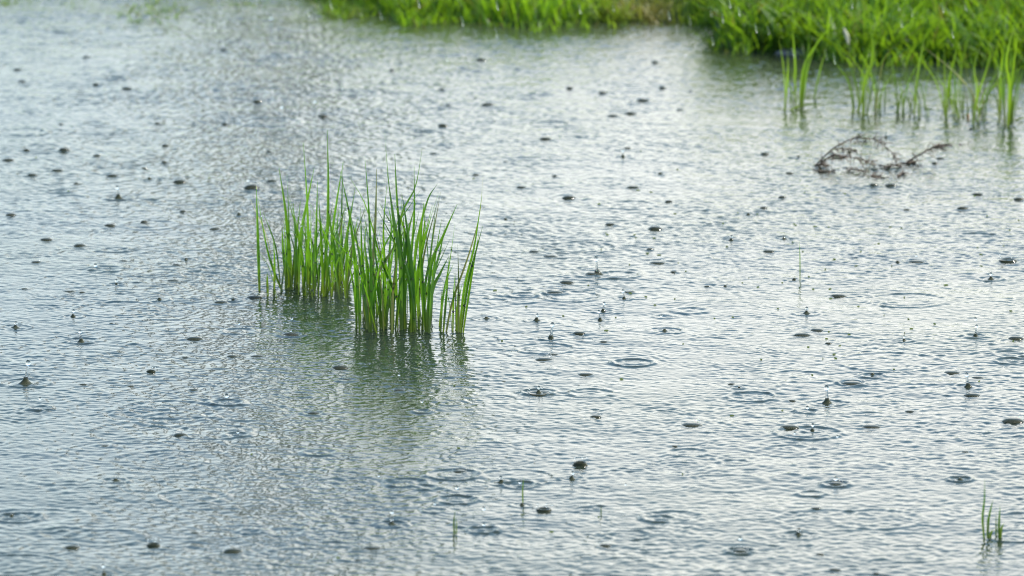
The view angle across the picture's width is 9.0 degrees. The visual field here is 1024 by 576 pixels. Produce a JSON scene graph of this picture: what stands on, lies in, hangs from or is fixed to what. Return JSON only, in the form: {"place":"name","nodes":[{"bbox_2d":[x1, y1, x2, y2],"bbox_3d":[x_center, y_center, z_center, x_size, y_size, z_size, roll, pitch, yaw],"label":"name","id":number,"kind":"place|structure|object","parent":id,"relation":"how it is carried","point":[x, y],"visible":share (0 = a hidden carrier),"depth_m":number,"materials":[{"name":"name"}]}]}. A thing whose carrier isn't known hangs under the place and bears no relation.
{"place":"outdoors","nodes":[
{"label":"outdoors","id":0,"kind":"place"},
{"bbox_2d":[0,0,1023,575],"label":"water","id":1,"kind":"structure","parent":0,"point":[282,482],"depth_m":9.16,"materials":[{"name":"grey liquid"}]},
{"bbox_2d":[2,158,14,160],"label":"rain bubble","id":2,"kind":"object","parent":1,"relation":"on","point":[8,159],"visible":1,"depth_m":10.49,"materials":[{"name":"grey liquid"}]},
{"bbox_2d":[11,321,20,328],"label":"rain splash","id":3,"kind":"object","parent":1,"relation":"on","point":[15,326],"visible":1,"depth_m":9.02,"materials":[{"name":"clear liquid"}]},
{"bbox_2d":[18,360,32,384],"bbox_3d":[-0.644,0.111,8.610,0.028,0.034,0.028,0,10,0],"label":"rain splash","id":4,"kind":"object","parent":1,"relation":"on","point":[25,381],"visible":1,"depth_m":8.61,"materials":[{"name":"clear liquid"}]},
{"bbox_2d":[40,234,53,240],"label":"rain bubble","id":5,"kind":"object","parent":1,"relation":"on","point":[46,239],"visible":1,"depth_m":9.73,"materials":[{"name":"grey liquid"}]},
{"bbox_2d":[51,168,63,171],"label":"rain bubble","id":6,"kind":"object","parent":1,"relation":"on","point":[57,170],"visible":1,"depth_m":10.39,"materials":[{"name":"grey liquid"}]},
{"bbox_2d":[59,147,69,150],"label":"rain bubble","id":7,"kind":"object","parent":1,"relation":"on","point":[64,149],"visible":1,"depth_m":10.60,"materials":[{"name":"grey liquid"}]},
{"bbox_2d":[64,545,79,548],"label":"rain bubble","id":8,"kind":"object","parent":1,"relation":"on","point":[72,547],"visible":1,"depth_m":7.60,"materials":[{"name":"grey liquid"}]},
{"bbox_2d":[72,243,85,246],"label":"rain bubble","id":9,"kind":"object","parent":1,"relation":"on","point":[79,245],"visible":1,"depth_m":9.68,"materials":[{"name":"grey liquid"}]},
{"bbox_2d":[77,329,84,342],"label":"rain splash","id":10,"kind":"object","parent":1,"relation":"on","point":[80,340],"visible":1,"depth_m":8.91,"materials":[{"name":"clear liquid"}]},
{"bbox_2d":[101,564,106,574],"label":"rain splash","id":11,"kind":"object","parent":1,"relation":"on","point":[103,569],"visible":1,"depth_m":7.47,"materials":[{"name":"clear liquid"}]},
{"bbox_2d":[103,221,115,226],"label":"rain bubble","id":12,"kind":"object","parent":1,"relation":"on","point":[110,225],"visible":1,"depth_m":9.86,"materials":[{"name":"grey liquid"}]},
{"bbox_2d":[107,174,117,176],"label":"rain bubble","id":13,"kind":"object","parent":1,"relation":"on","point":[112,175],"visible":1,"depth_m":10.33,"materials":[{"name":"grey liquid"}]},
{"bbox_2d":[114,185,123,198],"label":"rain splash","id":14,"kind":"object","parent":1,"relation":"on","point":[117,196],"visible":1,"depth_m":10.12,"materials":[{"name":"clear liquid"}]},
{"bbox_2d":[146,366,155,372],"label":"crown splash","id":15,"kind":"object","parent":1,"relation":"on","point":[151,371],"visible":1,"depth_m":8.69,"materials":[{"name":"grey liquid"}]},
{"bbox_2d":[116,0,188,23],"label":"pond weed","id":16,"kind":"object","parent":1,"relation":"on","point":[157,1],"visible":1,"depth_m":12.29,"materials":[{"name":"green plant"}]},
{"bbox_2d":[146,537,160,546],"bbox_3d":[-0.420,0.298,7.621,0.020,0.011,0.020,0,10,0],"label":"crown splash","id":17,"kind":"object","parent":1,"relation":"on","point":[154,544],"visible":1,"depth_m":7.62,"materials":[{"name":"grey liquid"}]},
{"bbox_2d":[172,179,186,182],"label":"rain bubble","id":18,"kind":"object","parent":1,"relation":"on","point":[179,181],"visible":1,"depth_m":10.27,"materials":[{"name":"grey liquid"}]},
{"bbox_2d":[173,432,187,436],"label":"rain bubble","id":19,"kind":"object","parent":1,"relation":"on","point":[179,434],"visible":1,"depth_m":8.26,"materials":[{"name":"grey liquid"}]},
{"bbox_2d":[186,333,202,339],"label":"rain bubble","id":20,"kind":"object","parent":1,"relation":"on","point":[194,338],"visible":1,"depth_m":8.93,"materials":[{"name":"grey liquid"}]},
{"bbox_2d":[214,300,227,302],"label":"rain bubble","id":21,"kind":"object","parent":1,"relation":"on","point":[221,301],"visible":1,"depth_m":9.21,"materials":[{"name":"grey liquid"}]},
{"bbox_2d":[223,548,242,552],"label":"rain bubble","id":22,"kind":"object","parent":1,"relation":"on","point":[232,550],"visible":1,"depth_m":7.58,"materials":[{"name":"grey liquid"}]},
{"bbox_2d":[243,184,259,188],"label":"rain bubble","id":23,"kind":"object","parent":1,"relation":"on","point":[251,186],"visible":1,"depth_m":10.21,"materials":[{"name":"grey liquid"}]},
{"bbox_2d":[221,0,284,6],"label":"pond weed","id":24,"kind":"object","parent":1,"relation":"on","point":[248,2],"visible":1,"depth_m":12.40,"materials":[{"name":"green plant"}]},
{"bbox_2d":[247,292,261,298],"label":"rain bubble","id":25,"kind":"object","parent":1,"relation":"on","point":[254,296],"visible":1,"depth_m":9.24,"materials":[{"name":"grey liquid"}]},
{"bbox_2d":[265,176,276,181],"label":"rain bubble","id":26,"kind":"object","parent":1,"relation":"on","point":[270,180],"visible":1,"depth_m":10.28,"materials":[{"name":"grey liquid"}]},
{"bbox_2d":[283,332,298,335],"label":"rain bubble","id":27,"kind":"object","parent":1,"relation":"on","point":[291,333],"visible":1,"depth_m":8.96,"materials":[{"name":"grey liquid"}]},
{"bbox_2d":[247,130,364,299],"bbox_3d":[-0.293,-0.107,9.287,0.170,0.251,0.167,0,10,0],"label":"reed tuft","id":28,"kind":"object","parent":1,"relation":"on","point":[310,269],"visible":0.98,"depth_m":9.29,"materials":[{"name":"green plant"}]},
{"bbox_2d":[332,365,347,368],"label":"rain bubble","id":29,"kind":"object","parent":1,"relation":"on","point":[340,367],"visible":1,"depth_m":8.71,"materials":[{"name":"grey liquid"}]},
{"bbox_2d":[311,0,385,18],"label":"pond weed","id":30,"kind":"object","parent":1,"relation":"on","point":[352,11],"visible":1,"depth_m":12.27,"materials":[{"name":"green plant"}]},
{"bbox_2d":[363,540,380,549],"bbox_3d":[-0.163,0.301,7.604,0.027,0.012,0.027,-4,11,-19],"label":"rain bubble","id":31,"kind":"object","parent":1,"relation":"on","point":[371,547],"visible":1,"depth_m":7.60,"materials":[{"name":"grey liquid"}]},
{"bbox_2d":[313,143,456,333],"bbox_3d":[-0.178,-0.083,9.049,0.205,0.286,0.245,0,10,0],"label":"reed tuft","id":32,"kind":"object","parent":1,"relation":"on","point":[366,287],"visible":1,"depth_m":8.99,"materials":[{"name":"green plant"}]},
{"bbox_2d":[387,517,397,524],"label":"rain splash","id":33,"kind":"object","parent":1,"relation":"on","point":[391,521],"visible":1,"depth_m":7.73,"materials":[{"name":"grey liquid"}]},
{"bbox_2d":[453,509,456,533],"bbox_3d":[-0.067,0.281,7.687,0.005,0.042,0.013,0,10,0],"label":"reed sprout","id":34,"kind":"object","parent":1,"relation":"on","point":[454,525],"visible":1,"depth_m":7.68,"materials":[{"name":"plant"}]},
{"bbox_2d":[452,466,466,472],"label":"rain bubble","id":35,"kind":"object","parent":1,"relation":"on","point":[458,471],"visible":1,"depth_m":8.04,"materials":[{"name":"grey liquid"}]},
{"bbox_2d":[439,182,482,332],"bbox_3d":[-0.071,-0.040,8.977,0.063,0.226,0.080,0,10,0],"label":"reed tuft","id":36,"kind":"object","parent":1,"relation":"on","point":[460,318],"visible":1,"depth_m":8.98,"materials":[{"name":"green plant"}]},
{"bbox_2d":[481,103,493,105],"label":"rain bubble","id":37,"kind":"object","parent":1,"relation":"on","point":[487,104],"visible":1,"depth_m":11.09,"materials":[{"name":"grey liquid"}]},
{"bbox_2d":[35,85,1019,557],"bbox_3d":[0.066,-0.020,9.437,1.676,0.004,3.834,0,10,0],"label":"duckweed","id":38,"kind":"object","parent":1,"relation":"on","point":[733,317],"visible":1,"depth_m":9.32,"materials":[{"name":"green plant"}]},
{"bbox_2d":[528,387,550,395],"bbox_3d":[0.035,0.137,8.538,0.039,0.008,0.036,0,10,0],"label":"crown splash","id":39,"kind":"object","parent":1,"relation":"on","point":[533,393],"visible":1,"depth_m":8.54,"materials":[{"name":"grey liquid"}]},
{"bbox_2d":[536,503,552,511],"bbox_3d":[0.038,0.264,7.814,0.024,0.010,0.024,0,10,0],"label":"crown splash","id":40,"kind":"object","parent":1,"relation":"on","point":[544,509],"visible":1,"depth_m":7.81,"materials":[{"name":"grey liquid"}]},
{"bbox_2d":[535,355,553,360],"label":"rain bubble","id":41,"kind":"object","parent":1,"relation":"on","point":[542,359],"visible":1,"depth_m":8.78,"materials":[{"name":"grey liquid"}]},
{"bbox_2d":[540,137,550,139],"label":"rain bubble","id":42,"kind":"object","parent":1,"relation":"on","point":[545,138],"visible":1,"depth_m":10.71,"materials":[{"name":"grey liquid"}]},
{"bbox_2d":[548,322,554,338],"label":"rain splash","id":43,"kind":"object","parent":1,"relation":"on","point":[552,324],"visible":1,"depth_m":8.94,"materials":[{"name":"clear liquid"}]},
{"bbox_2d":[547,284,562,293],"bbox_3d":[0.061,0.003,9.289,0.033,0.016,0.032,-5,11,-26],"label":"rain bubble","id":44,"kind":"object","parent":1,"relation":"on","point":[553,291],"visible":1,"depth_m":9.29,"materials":[{"name":"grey liquid"}]},
{"bbox_2d":[559,276,573,283],"bbox_3d":[0.078,-0.011,9.372,0.028,0.013,0.027,3,11,19],"label":"rain bubble","id":45,"kind":"object","parent":1,"relation":"on","point":[566,281],"visible":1,"depth_m":9.37,"materials":[{"name":"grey liquid"}]},
{"bbox_2d":[561,193,575,198],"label":"rain bubble","id":46,"kind":"object","parent":1,"relation":"on","point":[568,197],"visible":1,"depth_m":10.12,"materials":[{"name":"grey liquid"}]},
{"bbox_2d":[568,471,574,479],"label":"rain splash","id":47,"kind":"object","parent":1,"relation":"on","point":[571,476],"visible":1,"depth_m":8.00,"materials":[{"name":"clear liquid"}]},
{"bbox_2d":[573,331,585,334],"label":"rain bubble","id":48,"kind":"object","parent":1,"relation":"on","point":[579,332],"visible":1,"depth_m":8.96,"materials":[{"name":"grey liquid"}]},
{"bbox_2d":[572,456,587,466],"bbox_3d":[0.085,0.215,8.081,0.022,0.013,0.021,0,10,0],"label":"crown splash","id":49,"kind":"object","parent":1,"relation":"on","point":[580,463],"visible":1,"depth_m":8.08,"materials":[{"name":"grey liquid"}]},
{"bbox_2d":[578,371,593,375],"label":"rain bubble","id":50,"kind":"object","parent":1,"relation":"on","point":[585,374],"visible":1,"depth_m":8.67,"materials":[{"name":"grey liquid"}]},
{"bbox_2d":[594,256,603,274],"bbox_3d":[0.124,-0.033,9.441,0.021,0.027,0.019,0,10,0],"label":"rain splash","id":51,"kind":"object","parent":1,"relation":"on","point":[597,270],"visible":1,"depth_m":9.44,"materials":[{"name":"clear liquid"}]},
{"bbox_2d":[597,310,602,320],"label":"rain splash","id":52,"kind":"object","parent":1,"relation":"on","point":[599,318],"visible":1,"depth_m":9.07,"materials":[{"name":"clear liquid"}]},
{"bbox_2d":[600,539,610,546],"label":"rain bubble","id":53,"kind":"object","parent":1,"relation":"on","point":[605,545],"visible":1,"depth_m":7.61,"materials":[{"name":"liquid"}]},
{"bbox_2d":[624,110,636,114],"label":"rain bubble","id":54,"kind":"object","parent":1,"relation":"on","point":[631,113],"visible":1,"depth_m":11.00,"materials":[{"name":"liquid"}]},
{"bbox_2d":[626,186,639,188],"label":"rain bubble","id":55,"kind":"object","parent":1,"relation":"on","point":[632,187],"visible":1,"depth_m":10.22,"materials":[{"name":"grey liquid"}]},
{"bbox_2d":[636,98,648,101],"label":"rain bubble","id":56,"kind":"object","parent":1,"relation":"on","point":[641,100],"visible":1,"depth_m":11.13,"materials":[{"name":"liquid"}]},
{"bbox_2d":[648,226,662,229],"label":"rain bubble","id":57,"kind":"object","parent":1,"relation":"on","point":[654,228],"visible":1,"depth_m":9.83,"materials":[{"name":"liquid"}]},
{"bbox_2d":[650,261,665,263],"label":"rain bubble","id":58,"kind":"object","parent":1,"relation":"on","point":[657,262],"visible":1,"depth_m":9.53,"materials":[{"name":"liquid"}]},
{"bbox_2d":[681,416,702,426],"bbox_3d":[0.231,0.171,8.333,0.031,0.014,0.032,-3,10,-16],"label":"rain bubble","id":59,"kind":"object","parent":1,"relation":"on","point":[690,424],"visible":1,"depth_m":8.33,"materials":[{"name":"liquid"}]},
{"bbox_2d":[732,546,747,552],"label":"rain bubble","id":60,"kind":"object","parent":1,"relation":"on","point":[740,550],"visible":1,"depth_m":7.59,"materials":[{"name":"liquid"}]},
{"bbox_2d":[763,249,774,252],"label":"rain bubble","id":61,"kind":"object","parent":1,"relation":"on","point":[769,250],"visible":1,"depth_m":9.63,"materials":[{"name":"liquid"}]},
{"bbox_2d":[780,422,798,429],"bbox_3d":[0.354,0.174,8.315,0.027,0.014,0.028,-8,13,-37],"label":"rain bubble","id":62,"kind":"object","parent":1,"relation":"on","point":[789,427],"visible":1,"depth_m":8.31,"materials":[{"name":"liquid"}]},
{"bbox_2d":[793,528,802,535],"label":"rain splash","id":63,"kind":"object","parent":1,"relation":"on","point":[798,533],"visible":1,"depth_m":7.68,"materials":[{"name":"clear liquid"}]},
{"bbox_2d":[793,327,810,335],"bbox_3d":[0.400,0.061,8.962,0.030,0.013,0.030,0,10,-1],"label":"rain bubble","id":64,"kind":"object","parent":1,"relation":"on","point":[802,334],"visible":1,"depth_m":8.96,"materials":[{"name":"liquid"}]},
{"bbox_2d":[775,11,839,110],"bbox_3d":[0.504,-0.388,11.094,0.109,0.176,0.164,4,11,20],"label":"young reed","id":65,"kind":"object","parent":1,"relation":"on","point":[803,82],"visible":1,"depth_m":11.09,"materials":[{"name":"green plant"}]},
{"bbox_2d":[809,328,822,331],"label":"rain bubble","id":66,"kind":"object","parent":1,"relation":"on","point":[817,329],"visible":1,"depth_m":8.99,"materials":[{"name":"liquid"}]},
{"bbox_2d":[822,385,832,403],"bbox_3d":[0.410,0.139,8.480,0.023,0.026,0.023,0,10,0],"label":"rain splash","id":67,"kind":"object","parent":1,"relation":"on","point":[827,399],"visible":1,"depth_m":8.48,"materials":[{"name":"clear liquid"}]},
{"bbox_2d":[827,568,841,570],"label":"rain bubble","id":68,"kind":"object","parent":1,"relation":"on","point":[834,569],"visible":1,"depth_m":7.48,"materials":[{"name":"grey liquid"}]},
{"bbox_2d":[828,477,842,484],"bbox_3d":[0.396,0.237,7.969,0.024,0.010,0.023,7,12,36],"label":"rain bubble","id":69,"kind":"object","parent":1,"relation":"on","point":[835,483],"visible":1,"depth_m":7.96,"materials":[{"name":"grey liquid"}]},
{"bbox_2d":[829,292,846,297],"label":"rain bubble","id":70,"kind":"object","parent":1,"relation":"on","point":[838,295],"visible":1,"depth_m":9.26,"materials":[{"name":"grey liquid"}]},
{"bbox_2d":[843,28,849,63],"bbox_3d":[0.596,-0.429,11.566,0.010,0.068,0.014,7,12,36],"label":"seed head","id":71,"kind":"object","parent":1,"relation":"on","point":[846,35],"visible":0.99,"depth_m":11.56},
{"bbox_2d":[841,377,862,384],"bbox_3d":[0.450,0.125,8.612,0.038,0.013,0.037,-1,10,-6],"label":"rain bubble","id":72,"kind":"object","parent":1,"relation":"on","point":[851,382],"visible":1,"depth_m":8.61,"materials":[{"name":"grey liquid"}]},
{"bbox_2d":[812,133,911,177],"bbox_3d":[0.558,-0.223,10.517,0.158,0.082,0.445,0,10,0],"label":"dead twig","id":73,"kind":"object","parent":1,"relation":"on","point":[821,162],"visible":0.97,"depth_m":10.43,"materials":[{"name":"brown wood"}]},
{"bbox_2d":[862,424,879,427],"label":"rain bubble","id":74,"kind":"object","parent":1,"relation":"on","point":[870,426],"visible":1,"depth_m":8.32,"materials":[{"name":"grey liquid"}]},
{"bbox_2d":[835,18,933,114],"bbox_3d":[0.585,-0.409,11.225,0.160,0.172,0.498,-2,10,-13],"label":"young reed","id":75,"kind":"object","parent":1,"relation":"on","point":[864,83],"visible":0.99,"depth_m":11.02,"materials":[{"name":"green plant"}]},
{"bbox_2d":[884,183,896,186],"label":"rain bubble","id":76,"kind":"object","parent":1,"relation":"on","point":[890,184],"visible":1,"depth_m":10.23,"materials":[{"name":"grey liquid"}]},
{"bbox_2d":[887,34,931,117],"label":"young reed","id":77,"kind":"object","parent":1,"relation":"on","point":[915,94],"visible":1,"depth_m":11.00,"materials":[{"name":"green plant"}]},
{"bbox_2d":[908,257,923,262],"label":"rain bubble","id":78,"kind":"object","parent":1,"relation":"on","point":[915,261],"visible":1,"depth_m":9.54,"materials":[{"name":"grey liquid"}]},
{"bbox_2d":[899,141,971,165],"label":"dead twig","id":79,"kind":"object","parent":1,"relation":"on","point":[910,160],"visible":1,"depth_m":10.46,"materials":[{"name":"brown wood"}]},
{"bbox_2d":[907,29,971,117],"bbox_3d":[0.738,-0.399,11.231,0.101,0.149,0.596,1,10,6],"label":"young reed","id":80,"kind":"object","parent":1,"relation":"on","point":[946,95],"visible":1,"depth_m":10.97,"materials":[{"name":"green plant"}]},
{"bbox_2d":[943,370,959,374],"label":"rain bubble","id":81,"kind":"object","parent":1,"relation":"on","point":[951,372],"visible":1,"depth_m":8.69,"materials":[{"name":"grey liquid"}]},
{"bbox_2d":[957,206,968,209],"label":"rain bubble","id":82,"kind":"object","parent":1,"relation":"on","point":[962,207],"visible":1,"depth_m":10.01,"materials":[{"name":"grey liquid"}]},
{"bbox_2d":[964,372,971,387],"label":"rain splash","id":83,"kind":"object","parent":1,"relation":"on","point":[967,385],"visible":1,"depth_m":8.58,"materials":[{"name":"clear liquid"}]},
{"bbox_2d":[964,393,979,396],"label":"rain bubble","id":84,"kind":"object","parent":1,"relation":"on","point":[972,395],"visible":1,"depth_m":8.52,"materials":[{"name":"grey liquid"}]},
{"bbox_2d":[925,38,1023,123],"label":"young reed","id":85,"kind":"object","parent":1,"relation":"on","point":[975,101],"visible":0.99,"depth_m":10.97,"materials":[{"name":"green plant"}]},
{"bbox_2d":[973,324,977,336],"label":"rain splash","id":86,"kind":"object","parent":1,"relation":"on","point":[975,333],"visible":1,"depth_m":8.95,"materials":[{"name":"grey liquid"}]},
{"bbox_2d":[971,192,982,195],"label":"rain bubble","id":87,"kind":"object","parent":1,"relation":"on","point":[978,193],"visible":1,"depth_m":10.15,"materials":[{"name":"grey liquid"}]},
{"bbox_2d":[982,481,1003,538],"bbox_3d":[0.564,0.265,7.659,0.025,0.083,0.022,-3,11,-19],"label":"reed sprout","id":88,"kind":"object","parent":1,"relation":"on","point":[999,530],"visible":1,"depth_m":7.66,"materials":[{"name":"green plant"}]},
{"bbox_2d":[991,23,1023,125],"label":"young reed","id":89,"kind":"object","parent":1,"relation":"on","point":[1011,78],"visible":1,"depth_m":10.90,"materials":[{"name":"green plant"}]},
{"bbox_2d":[999,253,1017,262],"bbox_3d":[0.728,-0.043,9.556,0.036,0.012,0.036,0,10,0],"label":"crown splash","id":90,"kind":"object","parent":1,"relation":"on","point":[1005,260],"visible":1,"depth_m":9.56,"materials":[{"name":"clear liquid"}]},
{"bbox_2d":[1002,412,1023,423],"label":"rain bubble","id":91,"kind":"object","parent":1,"relation":"on","point":[1014,420],"visible":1,"depth_m":8.35,"materials":[{"name":"grey liquid"}]},
{"bbox_2d":[1008,335,1023,339],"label":"rain bubble","id":92,"kind":"object","parent":1,"relation":"on","point":[1016,338],"visible":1,"depth_m":8.93,"materials":[{"name":"clear liquid"}]},
{"bbox_2d":[1013,197,1023,200],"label":"rain bubble","id":93,"kind":"object","parent":1,"relation":"on","point":[1018,198],"visible":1,"depth_m":10.10,"materials":[{"name":"grey liquid"}]},
{"bbox_2d":[341,0,1023,61],"bbox_3d":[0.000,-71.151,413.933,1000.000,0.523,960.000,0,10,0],"label":"ground","id":94,"kind":"structure","parent":0,"point":[676,18],"depth_m":12.17,"materials":[{"name":"green plant"}]},
{"bbox_2d":[324,0,1023,69],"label":"shore wisps","id":95,"kind":"object","parent":94,"relation":"on","point":[428,19],"visible":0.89,"depth_m":11.74,"materials":[{"name":"green plant"}]},
{"bbox_2d":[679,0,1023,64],"bbox_3d":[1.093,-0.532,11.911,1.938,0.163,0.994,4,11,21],"label":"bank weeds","id":96,"kind":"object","parent":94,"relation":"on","point":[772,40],"visible":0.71,"depth_m":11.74,"materials":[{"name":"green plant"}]},
{"bbox_2d":[968,0,1012,6],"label":"meadow grass","id":97,"kind":"structure","parent":94,"relation":"on","point":[976,2],"depth_m":11.85,"materials":[{"name":"green plant"}]},
{"bbox_2d":[682,27,741,49],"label":"edge grass","id":98,"kind":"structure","parent":0,"point":[716,43],"depth_m":11.80,"materials":[{"name":"green plant"}]},
{"bbox_2d":[775,47,814,54],"bbox_3d":[0.519,-0.423,11.729,0.093,0.022,0.063,0,10,0],"label":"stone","id":99,"kind":"object","parent":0,"point":[783,51],"visible":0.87,"depth_m":11.71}
]}

